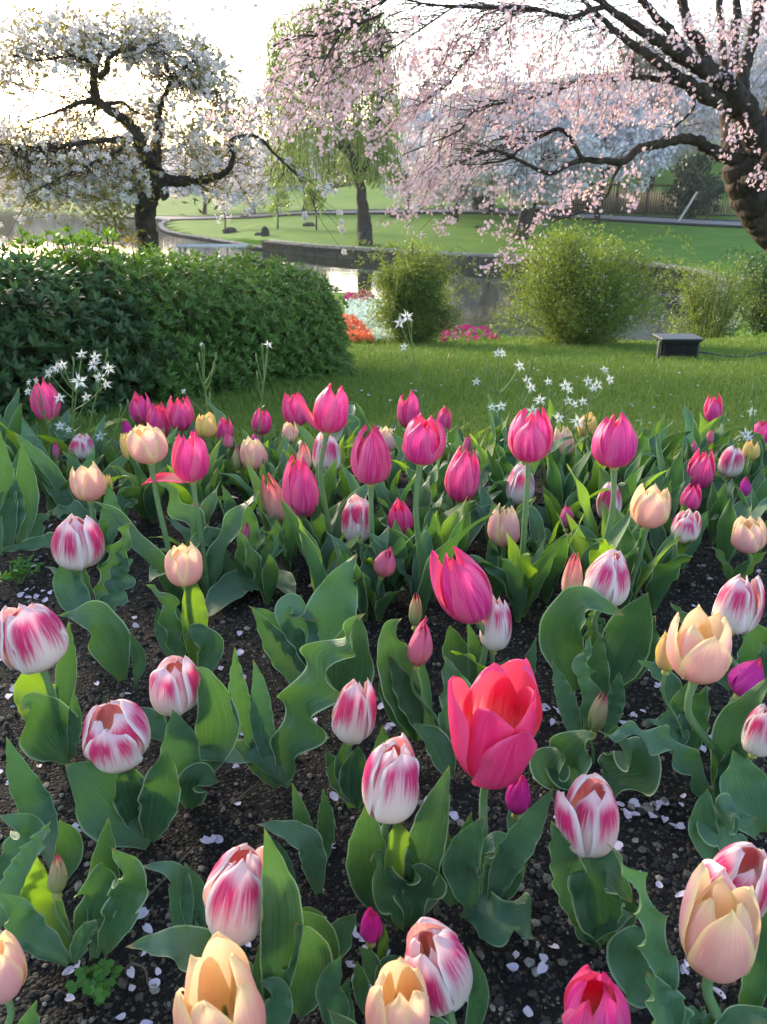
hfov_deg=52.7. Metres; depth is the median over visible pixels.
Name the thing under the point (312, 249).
retaining wall
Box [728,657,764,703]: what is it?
tulip
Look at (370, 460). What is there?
tulip
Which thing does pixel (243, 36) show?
sky
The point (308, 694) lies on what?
tulip plant
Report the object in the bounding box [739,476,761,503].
tulip
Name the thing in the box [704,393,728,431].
tulip
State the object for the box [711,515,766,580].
tulip
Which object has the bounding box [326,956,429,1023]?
tulip
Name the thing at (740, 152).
weeping cherry tree
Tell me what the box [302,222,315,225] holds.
boulder
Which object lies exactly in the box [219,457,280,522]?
tulip plant
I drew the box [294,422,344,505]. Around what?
tulip plant
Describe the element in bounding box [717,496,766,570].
tulip plant
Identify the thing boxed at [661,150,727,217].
tree
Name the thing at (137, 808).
tulip
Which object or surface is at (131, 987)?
fallen petal
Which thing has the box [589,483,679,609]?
tulip
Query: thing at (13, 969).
tulip
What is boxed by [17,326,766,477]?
grass
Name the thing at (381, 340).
bedding foliage
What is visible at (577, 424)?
star flower
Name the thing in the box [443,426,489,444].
tulip plant
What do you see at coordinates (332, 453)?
tulip
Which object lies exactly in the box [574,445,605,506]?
tulip plant
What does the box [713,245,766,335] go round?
evergreen shrub
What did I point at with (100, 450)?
tulip plant
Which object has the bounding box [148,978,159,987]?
fallen petal
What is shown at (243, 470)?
tulip plant
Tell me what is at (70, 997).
fallen petal
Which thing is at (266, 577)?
tulip plant
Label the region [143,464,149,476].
tulip plant
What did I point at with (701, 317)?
spirea bush
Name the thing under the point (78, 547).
tulip
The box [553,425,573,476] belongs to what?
tulip
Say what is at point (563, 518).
tulip
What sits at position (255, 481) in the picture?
tulip plant
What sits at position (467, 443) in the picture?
tulip
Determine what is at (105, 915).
tulip
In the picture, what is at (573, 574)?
tulip
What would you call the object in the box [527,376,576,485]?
star flower
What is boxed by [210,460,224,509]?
tulip plant
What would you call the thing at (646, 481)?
tulip plant
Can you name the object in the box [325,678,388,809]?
tulip
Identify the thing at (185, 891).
tulip plant
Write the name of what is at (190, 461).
tulip
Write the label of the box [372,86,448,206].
cherry tree
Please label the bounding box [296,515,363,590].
tulip plant
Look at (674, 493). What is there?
tulip plant
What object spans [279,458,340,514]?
tulip plant
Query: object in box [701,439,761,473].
tulip plant
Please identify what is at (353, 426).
tulip plant
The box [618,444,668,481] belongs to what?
tulip plant
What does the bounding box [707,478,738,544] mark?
tulip plant
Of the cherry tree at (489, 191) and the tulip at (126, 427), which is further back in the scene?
the cherry tree at (489, 191)
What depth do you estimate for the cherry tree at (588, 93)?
51.06 m
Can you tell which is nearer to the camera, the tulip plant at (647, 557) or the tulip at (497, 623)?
the tulip at (497, 623)
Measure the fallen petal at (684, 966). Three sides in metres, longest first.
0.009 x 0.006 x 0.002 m
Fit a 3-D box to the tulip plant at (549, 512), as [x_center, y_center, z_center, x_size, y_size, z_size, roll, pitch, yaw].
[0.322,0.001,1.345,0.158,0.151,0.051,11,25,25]
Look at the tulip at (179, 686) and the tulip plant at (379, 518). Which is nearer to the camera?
the tulip at (179, 686)
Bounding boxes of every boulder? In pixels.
[222,227,237,233]
[261,226,269,236]
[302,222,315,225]
[358,225,371,245]
[389,212,403,217]
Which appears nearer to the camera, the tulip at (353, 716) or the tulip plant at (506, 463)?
the tulip at (353, 716)
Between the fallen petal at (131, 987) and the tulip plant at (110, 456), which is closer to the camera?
the fallen petal at (131, 987)
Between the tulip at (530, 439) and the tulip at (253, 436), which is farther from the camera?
the tulip at (253, 436)
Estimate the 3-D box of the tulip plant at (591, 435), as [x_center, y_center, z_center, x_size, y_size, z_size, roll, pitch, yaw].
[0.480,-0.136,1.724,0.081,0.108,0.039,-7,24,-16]
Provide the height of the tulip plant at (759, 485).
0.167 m
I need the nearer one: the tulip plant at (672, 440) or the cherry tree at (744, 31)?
the tulip plant at (672, 440)
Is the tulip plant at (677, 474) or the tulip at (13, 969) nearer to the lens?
the tulip at (13, 969)
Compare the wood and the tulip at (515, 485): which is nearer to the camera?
the tulip at (515, 485)
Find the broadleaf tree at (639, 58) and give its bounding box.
[606,36,668,89]
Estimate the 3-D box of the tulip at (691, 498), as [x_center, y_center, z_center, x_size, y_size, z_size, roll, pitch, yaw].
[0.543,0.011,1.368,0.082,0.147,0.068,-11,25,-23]
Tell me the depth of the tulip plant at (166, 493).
1.55 m
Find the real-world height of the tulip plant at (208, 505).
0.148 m
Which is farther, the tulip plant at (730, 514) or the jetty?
the jetty
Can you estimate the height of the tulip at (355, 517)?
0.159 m
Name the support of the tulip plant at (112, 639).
on the soil
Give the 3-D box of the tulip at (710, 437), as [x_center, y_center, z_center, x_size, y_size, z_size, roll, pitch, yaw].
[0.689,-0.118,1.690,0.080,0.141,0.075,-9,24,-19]
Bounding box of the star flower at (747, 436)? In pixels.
[739,383,758,484]
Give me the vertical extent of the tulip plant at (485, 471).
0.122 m
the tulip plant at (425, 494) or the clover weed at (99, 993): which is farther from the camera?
the tulip plant at (425, 494)
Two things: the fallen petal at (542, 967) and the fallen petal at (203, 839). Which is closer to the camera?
the fallen petal at (542, 967)
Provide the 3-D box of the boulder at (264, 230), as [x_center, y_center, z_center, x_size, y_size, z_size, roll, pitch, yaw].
[-4.977,-11.777,32.480,0.388,0.454,0.276,0,23,0]
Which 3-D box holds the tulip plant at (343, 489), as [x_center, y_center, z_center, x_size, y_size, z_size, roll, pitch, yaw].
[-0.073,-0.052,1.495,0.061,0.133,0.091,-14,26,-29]
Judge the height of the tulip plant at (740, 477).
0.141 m
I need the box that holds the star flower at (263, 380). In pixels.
[254,340,271,436]
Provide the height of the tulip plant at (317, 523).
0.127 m
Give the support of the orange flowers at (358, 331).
on the bedding foliage at (360, 341)
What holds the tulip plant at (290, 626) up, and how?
on the soil
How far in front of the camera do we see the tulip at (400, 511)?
1.24 m
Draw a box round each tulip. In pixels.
[0,603,81,765]
[0,737,148,966]
[0,930,39,1023]
[30,377,78,469]
[46,513,135,611]
[52,441,66,476]
[65,699,180,849]
[69,433,94,464]
[69,461,108,565]
[76,473,137,516]
[95,423,207,605]
[103,418,139,471]
[112,431,147,518]
[126,828,332,1023]
[128,391,150,426]
[140,655,291,810]
[141,431,259,595]
[146,402,185,438]
[146,541,295,676]
[166,395,194,437]
[166,503,221,546]
[173,931,265,1023]
[195,412,230,457]
[210,417,234,458]
[215,432,241,479]
[223,436,267,497]
[225,446,249,500]
[227,522,264,577]
[234,433,277,449]
[252,408,279,450]
[256,473,284,535]
[270,392,306,442]
[282,422,298,445]
[282,454,346,565]
[283,441,335,494]
[290,383,375,551]
[312,432,350,470]
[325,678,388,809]
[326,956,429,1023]
[341,493,369,561]
[345,732,449,930]
[351,425,414,566]
[352,907,402,1014]
[353,546,404,621]
[365,412,492,618]
[377,616,470,777]
[379,426,395,460]
[383,497,422,538]
[396,389,419,433]
[404,917,488,1023]
[409,593,424,664]
[423,434,479,507]
[430,546,536,685]
[436,405,458,433]
[439,658,553,946]
[441,445,479,513]
[451,595,511,673]
[469,407,552,622]
[487,503,538,568]
[505,774,530,829]
[506,462,543,538]
[529,632,661,797]
[539,548,658,691]
[545,505,582,572]
[546,552,593,634]
[549,773,685,1023]
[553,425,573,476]
[557,412,642,615]
[562,481,621,533]
[562,964,630,1023]
[572,412,596,472]
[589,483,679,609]
[595,604,766,805]
[638,630,710,753]
[645,861,766,1023]
[649,509,701,555]
[670,574,766,695]
[671,483,720,521]
[687,448,723,514]
[688,703,766,859]
[692,441,720,477]
[703,842,766,920]
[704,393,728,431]
[706,430,727,457]
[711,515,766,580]
[715,445,749,495]
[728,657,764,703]
[737,420,766,449]
[738,440,766,498]
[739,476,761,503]
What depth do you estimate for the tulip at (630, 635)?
0.94 m
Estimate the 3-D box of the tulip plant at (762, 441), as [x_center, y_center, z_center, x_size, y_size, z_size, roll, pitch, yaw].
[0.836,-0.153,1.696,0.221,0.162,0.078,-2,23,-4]
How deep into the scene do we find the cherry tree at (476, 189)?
33.20 m
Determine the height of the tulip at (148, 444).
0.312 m
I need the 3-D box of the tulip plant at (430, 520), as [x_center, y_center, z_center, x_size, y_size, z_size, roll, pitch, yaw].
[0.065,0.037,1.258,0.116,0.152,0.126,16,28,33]
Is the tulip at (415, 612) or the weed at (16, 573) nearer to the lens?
the tulip at (415, 612)
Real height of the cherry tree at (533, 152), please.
5.606 m
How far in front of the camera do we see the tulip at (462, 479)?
1.32 m
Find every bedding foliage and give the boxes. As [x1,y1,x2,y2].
[342,305,407,342]
[346,336,374,343]
[439,326,499,341]
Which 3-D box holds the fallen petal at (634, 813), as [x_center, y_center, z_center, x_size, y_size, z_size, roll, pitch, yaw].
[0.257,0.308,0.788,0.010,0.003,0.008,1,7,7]
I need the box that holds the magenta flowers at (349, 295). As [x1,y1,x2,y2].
[344,289,374,301]
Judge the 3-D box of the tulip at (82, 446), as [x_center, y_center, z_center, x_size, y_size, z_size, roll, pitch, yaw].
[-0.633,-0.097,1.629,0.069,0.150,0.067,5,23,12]
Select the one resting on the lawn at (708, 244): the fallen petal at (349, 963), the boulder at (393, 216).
the boulder at (393, 216)
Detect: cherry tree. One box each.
[0,0,346,255]
[10,158,83,186]
[161,150,239,213]
[204,0,766,275]
[211,145,274,213]
[239,130,346,210]
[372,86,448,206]
[374,128,426,211]
[405,103,500,220]
[410,70,610,239]
[423,82,549,211]
[540,86,681,124]
[543,86,679,222]
[544,70,610,92]
[589,35,742,89]
[605,68,720,190]
[629,39,766,155]
[686,1,766,80]
[728,30,766,110]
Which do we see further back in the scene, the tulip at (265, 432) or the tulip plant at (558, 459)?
the tulip at (265, 432)
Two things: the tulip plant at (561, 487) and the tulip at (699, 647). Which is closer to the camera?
the tulip at (699, 647)
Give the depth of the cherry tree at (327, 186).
46.66 m
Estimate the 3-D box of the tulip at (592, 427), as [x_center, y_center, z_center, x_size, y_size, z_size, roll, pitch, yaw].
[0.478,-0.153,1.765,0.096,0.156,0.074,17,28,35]
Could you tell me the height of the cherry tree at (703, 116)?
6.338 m
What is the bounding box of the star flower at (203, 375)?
[182,343,216,413]
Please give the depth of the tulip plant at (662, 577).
1.15 m
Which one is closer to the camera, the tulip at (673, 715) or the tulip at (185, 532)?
the tulip at (673, 715)
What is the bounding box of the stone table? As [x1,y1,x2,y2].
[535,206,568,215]
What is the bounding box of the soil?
[0,459,766,1023]
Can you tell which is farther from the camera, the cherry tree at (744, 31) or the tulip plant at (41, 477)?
the cherry tree at (744, 31)
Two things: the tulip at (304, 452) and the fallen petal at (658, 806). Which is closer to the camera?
the fallen petal at (658, 806)
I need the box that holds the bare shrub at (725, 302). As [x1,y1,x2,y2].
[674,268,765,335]
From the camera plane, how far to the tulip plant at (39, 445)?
1.57 m
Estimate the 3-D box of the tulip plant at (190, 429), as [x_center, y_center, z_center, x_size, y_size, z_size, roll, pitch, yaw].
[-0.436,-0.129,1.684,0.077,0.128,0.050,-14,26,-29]
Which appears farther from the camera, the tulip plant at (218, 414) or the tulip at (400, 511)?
the tulip plant at (218, 414)
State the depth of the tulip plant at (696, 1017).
0.57 m
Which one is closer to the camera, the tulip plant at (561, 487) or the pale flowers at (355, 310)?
the tulip plant at (561, 487)
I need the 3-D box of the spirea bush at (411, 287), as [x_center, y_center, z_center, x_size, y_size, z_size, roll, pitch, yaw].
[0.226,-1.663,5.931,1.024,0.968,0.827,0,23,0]
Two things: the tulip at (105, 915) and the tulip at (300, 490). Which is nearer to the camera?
the tulip at (105, 915)
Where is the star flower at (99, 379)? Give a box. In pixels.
[45,348,114,440]
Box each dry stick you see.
[130,961,147,983]
[147,847,193,897]
[235,782,258,800]
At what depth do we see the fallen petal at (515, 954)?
0.66 m
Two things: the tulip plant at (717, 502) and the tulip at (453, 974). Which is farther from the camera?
the tulip plant at (717, 502)
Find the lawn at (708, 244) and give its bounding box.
[0,82,766,475]
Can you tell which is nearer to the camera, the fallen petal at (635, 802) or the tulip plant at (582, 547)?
the fallen petal at (635, 802)
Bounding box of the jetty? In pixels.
[176,244,248,255]
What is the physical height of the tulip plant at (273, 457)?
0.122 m
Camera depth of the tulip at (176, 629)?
1.01 m
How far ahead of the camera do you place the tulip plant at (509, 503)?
1.38 m
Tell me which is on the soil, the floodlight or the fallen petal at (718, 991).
the fallen petal at (718, 991)
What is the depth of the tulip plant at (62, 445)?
1.70 m
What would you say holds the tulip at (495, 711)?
on the soil
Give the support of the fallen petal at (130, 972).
on the soil
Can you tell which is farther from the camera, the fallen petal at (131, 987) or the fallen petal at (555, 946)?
the fallen petal at (555, 946)
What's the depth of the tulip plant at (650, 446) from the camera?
1.55 m
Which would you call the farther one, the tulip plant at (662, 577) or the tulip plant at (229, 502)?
the tulip plant at (229, 502)
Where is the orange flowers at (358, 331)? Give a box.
[342,313,374,341]
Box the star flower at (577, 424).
[570,363,613,479]
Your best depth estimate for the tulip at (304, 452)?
1.45 m
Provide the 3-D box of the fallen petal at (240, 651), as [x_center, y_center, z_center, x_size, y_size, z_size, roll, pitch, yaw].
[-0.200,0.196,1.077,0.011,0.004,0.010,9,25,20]
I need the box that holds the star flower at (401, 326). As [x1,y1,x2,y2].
[393,311,424,417]
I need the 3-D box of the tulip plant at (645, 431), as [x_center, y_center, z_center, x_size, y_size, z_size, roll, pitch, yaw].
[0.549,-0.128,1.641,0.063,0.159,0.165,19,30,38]
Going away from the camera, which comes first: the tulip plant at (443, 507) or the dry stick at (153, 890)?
the dry stick at (153, 890)
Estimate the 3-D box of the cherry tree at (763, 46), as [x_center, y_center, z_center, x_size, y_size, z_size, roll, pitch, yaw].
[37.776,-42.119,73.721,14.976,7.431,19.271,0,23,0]
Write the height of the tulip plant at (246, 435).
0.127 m
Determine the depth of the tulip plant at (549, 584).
1.15 m
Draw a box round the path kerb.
[132,208,743,227]
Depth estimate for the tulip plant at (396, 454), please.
1.72 m
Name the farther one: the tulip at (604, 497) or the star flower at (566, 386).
the star flower at (566, 386)
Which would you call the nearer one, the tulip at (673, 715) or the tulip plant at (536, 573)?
the tulip at (673, 715)
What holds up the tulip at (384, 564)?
on the soil
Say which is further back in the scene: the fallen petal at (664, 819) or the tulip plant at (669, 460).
the tulip plant at (669, 460)
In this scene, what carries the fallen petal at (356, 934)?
on the soil
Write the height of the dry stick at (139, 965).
0.005 m
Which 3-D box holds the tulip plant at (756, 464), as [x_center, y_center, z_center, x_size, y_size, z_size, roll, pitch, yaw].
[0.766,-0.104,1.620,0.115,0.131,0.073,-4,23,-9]
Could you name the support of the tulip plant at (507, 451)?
on the soil
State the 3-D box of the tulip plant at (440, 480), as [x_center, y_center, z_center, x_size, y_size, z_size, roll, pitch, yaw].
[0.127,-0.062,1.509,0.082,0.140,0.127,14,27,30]
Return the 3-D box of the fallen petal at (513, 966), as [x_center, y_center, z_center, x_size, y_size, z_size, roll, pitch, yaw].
[0.108,0.380,0.646,0.011,0.002,0.008,3,21,18]
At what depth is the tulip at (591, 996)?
0.49 m
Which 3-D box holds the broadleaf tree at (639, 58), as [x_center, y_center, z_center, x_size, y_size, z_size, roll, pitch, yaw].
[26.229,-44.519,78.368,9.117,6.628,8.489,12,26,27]
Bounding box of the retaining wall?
[262,239,728,306]
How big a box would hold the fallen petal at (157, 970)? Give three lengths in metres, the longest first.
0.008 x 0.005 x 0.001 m
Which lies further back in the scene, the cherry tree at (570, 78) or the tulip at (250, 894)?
the cherry tree at (570, 78)
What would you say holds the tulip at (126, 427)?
on the soil
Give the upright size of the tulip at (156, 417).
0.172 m
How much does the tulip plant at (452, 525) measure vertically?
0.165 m
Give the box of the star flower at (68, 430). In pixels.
[23,378,128,459]
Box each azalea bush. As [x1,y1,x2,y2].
[0,241,193,424]
[16,237,356,406]
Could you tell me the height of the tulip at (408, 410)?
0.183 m
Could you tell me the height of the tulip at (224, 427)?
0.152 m
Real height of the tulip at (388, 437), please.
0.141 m
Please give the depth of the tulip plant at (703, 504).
1.48 m
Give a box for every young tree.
[211,185,233,228]
[267,180,293,228]
[299,182,326,229]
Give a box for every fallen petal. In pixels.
[5,693,12,698]
[62,966,73,975]
[64,993,74,1000]
[115,1013,125,1019]
[126,966,134,977]
[128,984,135,990]
[138,907,148,918]
[140,1019,152,1023]
[142,923,152,932]
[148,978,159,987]
[155,967,160,974]
[200,836,209,843]
[214,835,222,842]
[237,649,243,655]
[330,791,338,800]
[345,961,355,967]
[353,931,359,937]
[377,702,383,709]
[450,811,458,819]
[506,962,518,970]
[512,950,519,958]
[523,1005,532,1016]
[537,961,547,973]
[539,954,547,961]
[542,703,550,710]
[548,943,558,948]
[614,841,622,849]
[616,801,624,806]
[623,808,631,818]
[628,798,639,806]
[631,811,639,815]
[648,811,657,817]
[650,801,661,810]
[656,881,662,887]
[661,815,668,822]
[674,822,684,828]
[675,890,684,897]
[682,963,688,974]
[700,745,706,752]
[712,986,725,998]
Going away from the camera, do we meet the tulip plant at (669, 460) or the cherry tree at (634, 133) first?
the tulip plant at (669, 460)
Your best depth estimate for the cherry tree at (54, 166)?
97.51 m
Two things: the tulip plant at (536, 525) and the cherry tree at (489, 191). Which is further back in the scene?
the cherry tree at (489, 191)
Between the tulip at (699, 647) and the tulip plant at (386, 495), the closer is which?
the tulip at (699, 647)
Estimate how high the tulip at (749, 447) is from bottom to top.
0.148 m
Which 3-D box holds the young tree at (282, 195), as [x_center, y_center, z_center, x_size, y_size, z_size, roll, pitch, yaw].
[-4.682,-14.080,35.380,1.257,2.363,1.106,0,23,0]
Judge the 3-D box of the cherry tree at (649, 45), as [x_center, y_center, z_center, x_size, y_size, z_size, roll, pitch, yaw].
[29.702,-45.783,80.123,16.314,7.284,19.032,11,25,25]
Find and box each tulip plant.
[0,388,21,463]
[0,422,65,450]
[0,431,49,554]
[0,482,120,562]
[6,417,63,491]
[12,450,19,476]
[13,431,95,520]
[27,416,126,465]
[30,458,70,497]
[36,437,58,498]
[59,416,112,472]
[59,600,145,687]
[62,432,121,468]
[62,447,130,515]
[66,450,103,478]
[110,426,177,523]
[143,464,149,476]
[143,861,206,926]
[148,480,220,545]
[158,481,283,577]
[163,441,173,502]
[167,465,236,504]
[175,420,193,439]
[184,439,224,503]
[207,397,249,447]
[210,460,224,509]
[210,481,271,545]
[216,434,230,487]
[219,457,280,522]
[221,460,249,481]
[228,613,364,788]
[238,531,278,603]
[240,427,276,470]
[246,460,282,557]
[249,554,374,707]
[257,783,334,894]
[260,463,282,488]
[260,509,307,573]
[261,435,298,468]
[263,458,280,483]
[265,436,289,482]
[279,431,300,466]
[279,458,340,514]
[280,499,345,572]
[282,432,314,473]
[290,420,355,475]
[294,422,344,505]
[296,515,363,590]
[302,906,355,1023]
[308,505,337,545]
[317,394,359,455]
[325,526,414,620]
[336,464,360,501]
[341,462,387,544]
[347,399,399,439]
[353,475,410,502]
[355,518,425,603]
[371,422,407,472]
[374,465,427,515]
[377,471,438,532]
[381,497,466,600]
[384,447,403,491]
[389,431,447,481]
[405,431,447,506]
[406,490,474,568]
[422,443,450,481]
[424,491,501,550]
[429,460,480,511]
[430,497,491,560]
[436,456,532,506]
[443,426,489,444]
[445,415,509,472]
[446,430,485,463]
[469,433,520,506]
[474,497,528,515]
[475,484,535,552]
[480,538,529,598]
[486,403,512,462]
[487,392,535,458]
[487,460,540,510]
[496,436,574,476]
[506,532,559,617]
[519,505,559,554]
[526,515,583,603]
[532,472,610,538]
[541,443,571,491]
[546,398,590,465]
[547,449,591,509]
[550,414,572,435]
[566,464,640,538]
[566,513,630,578]
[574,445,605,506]
[577,501,638,549]
[584,431,593,463]
[589,453,653,509]
[595,442,646,495]
[601,469,668,524]
[617,509,681,563]
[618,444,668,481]
[621,407,673,478]
[638,412,691,475]
[638,421,657,438]
[640,529,692,612]
[642,450,713,467]
[650,463,684,533]
[655,433,690,520]
[663,502,707,569]
[672,415,722,452]
[679,412,763,458]
[682,402,709,462]
[687,1005,705,1023]
[695,481,730,525]
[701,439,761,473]
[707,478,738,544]
[715,469,766,500]
[716,434,766,483]
[717,436,758,500]
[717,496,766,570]
[728,403,766,468]
[737,487,766,555]
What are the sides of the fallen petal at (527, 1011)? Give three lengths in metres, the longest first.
0.010 x 0.008 x 0.002 m
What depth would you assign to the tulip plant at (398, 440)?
1.57 m
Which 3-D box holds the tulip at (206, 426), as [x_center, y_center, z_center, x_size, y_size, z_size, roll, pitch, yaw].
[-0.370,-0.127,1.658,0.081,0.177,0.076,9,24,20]
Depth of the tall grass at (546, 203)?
38.17 m
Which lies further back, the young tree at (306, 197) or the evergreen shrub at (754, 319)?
the young tree at (306, 197)
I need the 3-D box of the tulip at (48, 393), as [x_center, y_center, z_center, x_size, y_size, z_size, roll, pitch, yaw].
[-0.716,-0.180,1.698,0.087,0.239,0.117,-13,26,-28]
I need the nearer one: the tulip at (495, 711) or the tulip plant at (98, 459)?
the tulip at (495, 711)
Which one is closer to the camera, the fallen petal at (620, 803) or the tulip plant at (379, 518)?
the fallen petal at (620, 803)
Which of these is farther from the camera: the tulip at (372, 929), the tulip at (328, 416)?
the tulip at (328, 416)
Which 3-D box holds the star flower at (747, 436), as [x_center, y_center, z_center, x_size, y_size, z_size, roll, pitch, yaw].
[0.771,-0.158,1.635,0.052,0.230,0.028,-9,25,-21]
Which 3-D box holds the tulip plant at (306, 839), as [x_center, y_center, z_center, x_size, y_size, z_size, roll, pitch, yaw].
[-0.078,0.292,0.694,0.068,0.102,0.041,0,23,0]
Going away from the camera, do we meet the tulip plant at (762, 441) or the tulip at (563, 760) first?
the tulip at (563, 760)
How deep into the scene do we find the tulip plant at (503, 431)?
1.70 m
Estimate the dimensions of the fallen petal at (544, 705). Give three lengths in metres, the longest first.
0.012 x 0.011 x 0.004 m
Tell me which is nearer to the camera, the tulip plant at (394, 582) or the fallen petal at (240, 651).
the fallen petal at (240, 651)
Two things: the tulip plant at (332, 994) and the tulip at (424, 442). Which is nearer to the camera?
the tulip plant at (332, 994)
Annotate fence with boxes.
[557,181,738,219]
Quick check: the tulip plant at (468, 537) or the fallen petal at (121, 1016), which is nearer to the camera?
the fallen petal at (121, 1016)
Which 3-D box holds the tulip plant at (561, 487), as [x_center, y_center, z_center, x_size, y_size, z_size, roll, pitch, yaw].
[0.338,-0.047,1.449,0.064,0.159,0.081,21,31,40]
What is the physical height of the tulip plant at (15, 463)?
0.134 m
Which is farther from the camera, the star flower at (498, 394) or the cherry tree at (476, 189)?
the cherry tree at (476, 189)
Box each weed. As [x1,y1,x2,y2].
[0,554,43,583]
[65,958,122,993]
[74,965,96,993]
[87,981,110,1005]
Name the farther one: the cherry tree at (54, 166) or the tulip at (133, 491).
the cherry tree at (54, 166)
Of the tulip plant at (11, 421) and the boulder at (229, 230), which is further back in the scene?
the boulder at (229, 230)
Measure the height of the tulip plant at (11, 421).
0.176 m
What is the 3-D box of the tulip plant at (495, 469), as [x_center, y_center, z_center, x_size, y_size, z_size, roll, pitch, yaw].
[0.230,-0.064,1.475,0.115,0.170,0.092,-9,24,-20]
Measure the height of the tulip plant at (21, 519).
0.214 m
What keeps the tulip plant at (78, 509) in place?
on the soil
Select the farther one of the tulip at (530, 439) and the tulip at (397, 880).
the tulip at (530, 439)
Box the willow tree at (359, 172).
[259,0,408,243]
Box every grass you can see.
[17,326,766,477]
[536,185,732,216]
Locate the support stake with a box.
[678,191,697,220]
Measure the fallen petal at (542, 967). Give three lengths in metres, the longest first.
0.012 x 0.008 x 0.002 m
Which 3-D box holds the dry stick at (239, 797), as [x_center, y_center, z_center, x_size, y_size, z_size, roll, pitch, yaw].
[-0.144,0.297,0.821,0.003,0.005,0.033,18,29,37]
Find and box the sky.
[0,0,766,152]
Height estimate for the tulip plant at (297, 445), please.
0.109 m
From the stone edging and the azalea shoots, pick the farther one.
the stone edging
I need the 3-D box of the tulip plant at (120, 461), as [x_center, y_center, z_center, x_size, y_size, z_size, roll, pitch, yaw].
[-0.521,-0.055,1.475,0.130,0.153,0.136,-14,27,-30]
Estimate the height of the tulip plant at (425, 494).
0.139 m
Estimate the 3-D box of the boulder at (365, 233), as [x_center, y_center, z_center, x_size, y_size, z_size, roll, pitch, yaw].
[-0.646,-9.634,26.972,0.502,0.730,0.351,0,23,0]
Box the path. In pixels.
[120,209,740,224]
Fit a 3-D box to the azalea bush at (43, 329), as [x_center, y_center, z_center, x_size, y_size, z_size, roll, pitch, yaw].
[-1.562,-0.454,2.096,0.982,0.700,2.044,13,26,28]
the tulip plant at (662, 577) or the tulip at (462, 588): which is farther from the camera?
the tulip plant at (662, 577)
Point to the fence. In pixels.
(634, 212)
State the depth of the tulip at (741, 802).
0.73 m
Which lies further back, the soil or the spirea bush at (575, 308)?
the spirea bush at (575, 308)
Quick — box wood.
[0,135,400,189]
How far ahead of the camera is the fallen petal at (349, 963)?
0.64 m
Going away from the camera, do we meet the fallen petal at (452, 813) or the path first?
the fallen petal at (452, 813)
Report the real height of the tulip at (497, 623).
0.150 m
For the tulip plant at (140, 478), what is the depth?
1.46 m
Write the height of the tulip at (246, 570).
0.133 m
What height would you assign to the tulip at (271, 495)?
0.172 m
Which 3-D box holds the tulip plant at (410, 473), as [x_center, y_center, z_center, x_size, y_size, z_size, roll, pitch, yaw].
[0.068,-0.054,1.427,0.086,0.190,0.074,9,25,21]
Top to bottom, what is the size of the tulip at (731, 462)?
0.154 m
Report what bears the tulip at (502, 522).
on the soil
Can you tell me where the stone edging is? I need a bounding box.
[127,216,261,249]
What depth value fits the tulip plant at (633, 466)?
1.44 m
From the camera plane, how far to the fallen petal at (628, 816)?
0.79 m
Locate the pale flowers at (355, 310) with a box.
[344,297,416,341]
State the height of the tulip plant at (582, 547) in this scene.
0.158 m
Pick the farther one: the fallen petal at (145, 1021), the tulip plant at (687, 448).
the tulip plant at (687, 448)
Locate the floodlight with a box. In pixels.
[652,333,766,357]
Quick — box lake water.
[0,207,708,341]
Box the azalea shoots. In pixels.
[6,225,142,312]
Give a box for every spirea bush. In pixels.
[346,236,480,343]
[469,209,701,345]
[650,242,766,338]
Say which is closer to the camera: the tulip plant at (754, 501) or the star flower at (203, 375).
the tulip plant at (754, 501)
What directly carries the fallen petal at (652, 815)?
on the soil
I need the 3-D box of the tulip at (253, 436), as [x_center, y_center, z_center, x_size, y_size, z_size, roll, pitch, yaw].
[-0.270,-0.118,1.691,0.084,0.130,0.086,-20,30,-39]
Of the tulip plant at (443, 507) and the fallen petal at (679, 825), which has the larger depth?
the tulip plant at (443, 507)
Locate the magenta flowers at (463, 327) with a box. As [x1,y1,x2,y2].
[439,318,498,342]
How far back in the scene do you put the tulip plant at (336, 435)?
1.67 m
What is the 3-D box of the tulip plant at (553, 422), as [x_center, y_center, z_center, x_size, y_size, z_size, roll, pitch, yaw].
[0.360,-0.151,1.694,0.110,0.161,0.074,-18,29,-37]
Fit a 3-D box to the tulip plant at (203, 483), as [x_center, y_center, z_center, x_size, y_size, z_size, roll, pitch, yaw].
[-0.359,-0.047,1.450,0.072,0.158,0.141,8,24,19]
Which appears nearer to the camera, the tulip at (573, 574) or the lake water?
the tulip at (573, 574)
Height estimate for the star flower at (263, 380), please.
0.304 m
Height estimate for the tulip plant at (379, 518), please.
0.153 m
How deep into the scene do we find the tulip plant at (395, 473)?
1.56 m
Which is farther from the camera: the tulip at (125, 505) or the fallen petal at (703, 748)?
the tulip at (125, 505)
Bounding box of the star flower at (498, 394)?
[465,348,534,444]
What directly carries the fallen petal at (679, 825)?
on the soil
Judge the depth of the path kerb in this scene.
37.45 m
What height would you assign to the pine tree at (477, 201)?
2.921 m
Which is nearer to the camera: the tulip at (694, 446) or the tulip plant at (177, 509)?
the tulip plant at (177, 509)
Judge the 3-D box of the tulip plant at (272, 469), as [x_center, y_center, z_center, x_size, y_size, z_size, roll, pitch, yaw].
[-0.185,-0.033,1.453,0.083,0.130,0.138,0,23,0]
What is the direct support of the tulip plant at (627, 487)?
on the soil

